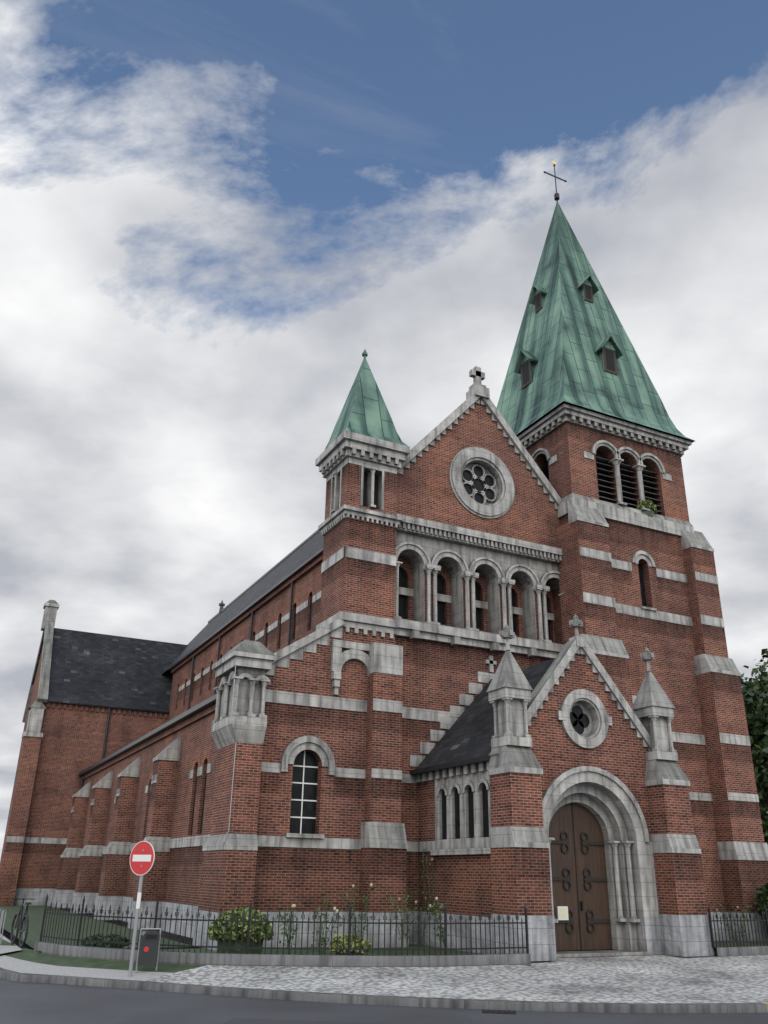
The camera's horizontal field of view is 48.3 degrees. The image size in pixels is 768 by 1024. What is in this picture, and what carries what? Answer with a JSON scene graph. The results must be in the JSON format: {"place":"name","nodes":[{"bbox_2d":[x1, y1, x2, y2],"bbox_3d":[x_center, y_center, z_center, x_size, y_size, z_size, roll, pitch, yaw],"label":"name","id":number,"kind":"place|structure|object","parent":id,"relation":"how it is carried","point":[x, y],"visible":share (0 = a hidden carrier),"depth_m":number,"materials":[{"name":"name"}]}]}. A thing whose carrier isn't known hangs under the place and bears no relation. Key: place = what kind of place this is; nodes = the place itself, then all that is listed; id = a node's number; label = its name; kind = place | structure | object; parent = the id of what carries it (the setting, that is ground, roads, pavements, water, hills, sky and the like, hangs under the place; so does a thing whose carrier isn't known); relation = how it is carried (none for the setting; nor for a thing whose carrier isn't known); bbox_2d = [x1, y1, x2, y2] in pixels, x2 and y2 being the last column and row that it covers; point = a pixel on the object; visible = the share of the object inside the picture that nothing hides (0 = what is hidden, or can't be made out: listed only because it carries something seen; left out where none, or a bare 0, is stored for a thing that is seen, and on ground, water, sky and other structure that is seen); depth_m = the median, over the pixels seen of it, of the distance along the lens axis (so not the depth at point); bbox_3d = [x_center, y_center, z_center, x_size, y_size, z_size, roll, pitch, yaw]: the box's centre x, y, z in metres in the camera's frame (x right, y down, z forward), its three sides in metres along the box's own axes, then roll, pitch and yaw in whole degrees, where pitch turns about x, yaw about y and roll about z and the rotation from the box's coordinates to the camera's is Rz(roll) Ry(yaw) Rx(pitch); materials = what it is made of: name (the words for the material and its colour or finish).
{"place":"outdoors","nodes":[
{"label":"outdoors","id":0,"kind":"place"},
{"bbox_2d":[0,934,21,953],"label":"path","id":1,"kind":"structure","parent":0,"point":[5,949],"depth_m":20.96,"materials":[{"name":"grey concrete"}]},
{"bbox_2d":[0,938,767,1002],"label":"pavement","id":2,"kind":"structure","parent":0,"point":[664,979],"depth_m":17.11,"materials":[{"name":"cobble"},{"name":"stone"},{"name":"grey stone"}]},
{"bbox_2d":[0,908,6,943],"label":"bike rack","id":3,"kind":"object","parent":2,"relation":"on","point":[2,915],"visible":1,"depth_m":21.93,"materials":[{"name":"grey metal"}]},
{"bbox_2d":[10,898,34,947],"bbox_3d":[-9.081,10.277,21.478,0.560,1.076,1.775,12,-25,-24],"label":"bicycle","id":4,"kind":"object","parent":2,"relation":"on","point":[20,921],"visible":1,"depth_m":21.50,"materials":[{"name":"black metal"}]},
{"bbox_2d":[128,838,154,976],"bbox_3d":[-4.992,8.009,17.405,0.664,2.580,0.138,-12,-26,28],"label":"no entry sign","id":5,"kind":"object","parent":2,"relation":"on","point":[142,856],"visible":1,"depth_m":17.62,"materials":[{"name":"red metal"}]},
{"bbox_2d":[135,928,160,971],"bbox_3d":[-4.790,8.912,17.445,0.434,0.797,0.282,12,-25,-24],"label":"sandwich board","id":6,"kind":"object","parent":2,"relation":"on","point":[148,949],"visible":1,"depth_m":17.37,"materials":[{"name":"grey"}]},
{"bbox_2d":[34,894,530,966],"bbox_3d":[-2.508,9.252,18.893,11.469,1.340,2.214,-1,-23,4],"label":"iron fence","id":7,"kind":"object","parent":2,"relation":"on","point":[247,959],"visible":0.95,"depth_m":18.23,"materials":[{"name":"metal"}]},
{"bbox_2d":[410,614,713,961],"bbox_3d":[4.630,7.622,24.573,6.040,8.820,5.270,12,-25,-24],"label":"church porch","id":8,"kind":"object","parent":2,"relation":"on","point":[553,794],"visible":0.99,"depth_m":22.81,"materials":[{"name":"red brick"}]},
{"bbox_2d":[708,903,767,956],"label":"iron fence","id":9,"kind":"object","parent":2,"relation":"on","point":[737,950],"visible":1,"depth_m":22.39,"materials":[{"name":"metal"}]},
{"bbox_2d":[0,908,767,1023],"bbox_3d":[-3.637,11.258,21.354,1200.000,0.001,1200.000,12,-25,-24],"label":"road","id":10,"kind":"structure","parent":0,"point":[33,1003],"depth_m":14.11,"materials":[{"name":"grey asphalt"}]},
{"bbox_2d":[0,968,767,1012],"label":"curb","id":11,"kind":"structure","parent":10,"relation":"on","point":[443,1002],"depth_m":14.90,"materials":[{"name":"concrete"}]},
{"bbox_2d":[482,1010,515,1013],"bbox_3d":[1.930,8.380,14.377,0.560,0.004,0.400,-2,-23,7],"label":"road gully","id":12,"kind":"object","parent":10,"relation":"on","point":[500,1011],"visible":1,"depth_m":14.37,"materials":[{"name":"grey metal"}]},
{"bbox_2d":[0,906,767,954],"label":"garden ground","id":13,"kind":"structure","parent":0,"point":[35,914],"depth_m":25.77,"materials":[{"name":"green plant"}]},
{"bbox_2d":[0,600,187,905],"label":"church transept","id":14,"kind":"structure","parent":13,"relation":"on","point":[93,698],"depth_m":49.76,"materials":[{"name":"red brick"}]},
{"bbox_2d":[82,933,130,947],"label":"bush","id":15,"kind":"object","parent":13,"relation":"on","point":[108,939],"visible":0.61,"depth_m":19.48,"materials":[{"name":"green plant"}]},
{"bbox_2d":[52,618,416,950],"bbox_3d":[-8.252,11.803,36.359,6.300,9.939,30.740,12,-25,-24],"label":"church aisle","id":16,"kind":"object","parent":13,"relation":"on","point":[315,816],"visible":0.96,"depth_m":24.35,"materials":[{"name":"red brick"}]},
{"bbox_2d":[208,906,274,953],"bbox_3d":[-3.171,9.278,18.914,1.518,1.086,1.500,12,-25,-24],"label":"box shrub","id":17,"kind":"object","parent":13,"relation":"on","point":[238,912],"visible":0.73,"depth_m":18.50,"materials":[{"name":"green plant"}]},
{"bbox_2d":[274,903,300,953],"bbox_3d":[-2.184,9.395,19.258,0.708,1.138,0.628,12,-25,-24],"label":"rose bush","id":18,"kind":"object","parent":13,"relation":"on","point":[287,924],"visible":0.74,"depth_m":19.24,"materials":[{"name":"green plant"}]},
{"bbox_2d":[310,897,343,954],"bbox_3d":[-1.294,9.230,19.010,0.610,1.276,0.853,47,-50,-59],"label":"rose bush","id":19,"kind":"object","parent":13,"relation":"on","point":[322,940],"visible":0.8,"depth_m":19.04,"materials":[{"name":"green plant"}]},
{"bbox_2d":[329,934,371,954],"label":"euonymus shrub","id":20,"kind":"object","parent":13,"relation":"on","point":[340,942],"visible":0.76,"depth_m":18.60,"materials":[{"name":"green plant"}]},
{"bbox_2d":[339,882,376,935],"bbox_3d":[-0.558,9.938,21.029,0.970,1.578,0.834,-6,-24,16],"label":"rose bush","id":21,"kind":"object","parent":13,"relation":"on","point":[367,897],"visible":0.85,"depth_m":20.99,"materials":[{"name":"green plant"}]},
{"bbox_2d":[162,366,564,910],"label":"church nave","id":22,"kind":"structure","parent":13,"relation":"on","point":[479,553],"depth_m":29.96,"materials":[{"name":"red brick"}]},
{"bbox_2d":[224,665,236,843],"bbox_3d":[-4.003,7.255,22.128,0.057,7.100,0.316,-11,-26,26],"label":"lightning conductor","id":23,"kind":"object","parent":22,"relation":"attached to","point":[234,759],"visible":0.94,"depth_m":22.55,"materials":[{"name":"grey"}]},
{"bbox_2d":[315,350,409,638],"bbox_3d":[-0.780,-0.932,29.088,2.440,10.920,2.440,12,-25,-24],"label":"church turret","id":24,"kind":"object","parent":22,"relation":"attached to","point":[360,459],"visible":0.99,"depth_m":27.91,"materials":[{"name":"red brick"}]},
{"bbox_2d":[387,893,419,954],"bbox_3d":[0.555,9.898,20.601,0.896,1.353,0.616,12,-25,-24],"label":"rose bush","id":25,"kind":"object","parent":13,"relation":"on","point":[403,934],"visible":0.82,"depth_m":20.63,"materials":[{"name":"green plant"}]},
{"bbox_2d":[402,849,437,947],"bbox_3d":[0.752,10.322,22.978,1.290,2.440,1.081,-7,-24,18],"label":"climbing rose","id":26,"kind":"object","parent":13,"relation":"on","point":[424,890],"depth_m":23.13,"materials":[{"name":"green plant"}]},
{"bbox_2d":[427,897,448,943],"bbox_3d":[1.228,9.873,20.419,0.546,1.279,0.668,12,-25,-24],"label":"rose bush","id":27,"kind":"object","parent":13,"relation":"on","point":[436,918],"visible":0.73,"depth_m":20.49,"materials":[{"name":"green plant"}]},
{"bbox_2d":[714,903,751,943],"bbox_3d":[9.980,11.767,24.387,0.910,1.187,0.864,12,-25,-24],"label":"rose bush","id":28,"kind":"object","parent":13,"relation":"on","point":[735,909],"visible":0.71,"depth_m":24.39,"materials":[{"name":"green plant"}]},
{"bbox_2d":[740,648,767,791],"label":"tree","id":29,"kind":"object","parent":13,"relation":"on","point":[756,681],"visible":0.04,"depth_m":37.11,"materials":[{"name":"green plant"}]},
{"bbox_2d":[742,674,767,824],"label":"holly tree","id":30,"kind":"object","parent":13,"relation":"on","point":[759,752],"visible":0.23,"depth_m":35.62,"materials":[{"name":"green plant"}]},
{"bbox_2d":[753,882,767,914],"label":"hedge","id":31,"kind":"object","parent":13,"relation":"on","point":[762,896],"visible":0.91,"depth_m":27.16,"materials":[{"name":"green plant"}]},
{"bbox_2d":[759,807,767,844],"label":"tree","id":32,"kind":"object","parent":13,"relation":"on","point":[764,815],"visible":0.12,"depth_m":35.34,"materials":[{"name":"green plant"}]},
{"bbox_2d":[0,0,767,859],"label":"sky","id":33,"kind":"structure","parent":0,"point":[211,211],"materials":[{"name":"white"}]},
{"bbox_2d":[497,161,767,940],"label":"church tower","id":34,"kind":"structure","parent":0,"point":[605,441],"depth_m":32.08,"materials":[{"name":"red brick"}]},
{"bbox_2d":[636,499,656,516],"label":"plant","id":35,"kind":"object","parent":34,"relation":"on","point":[649,504],"visible":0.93,"depth_m":32.95,"materials":[{"name":"green plant"}]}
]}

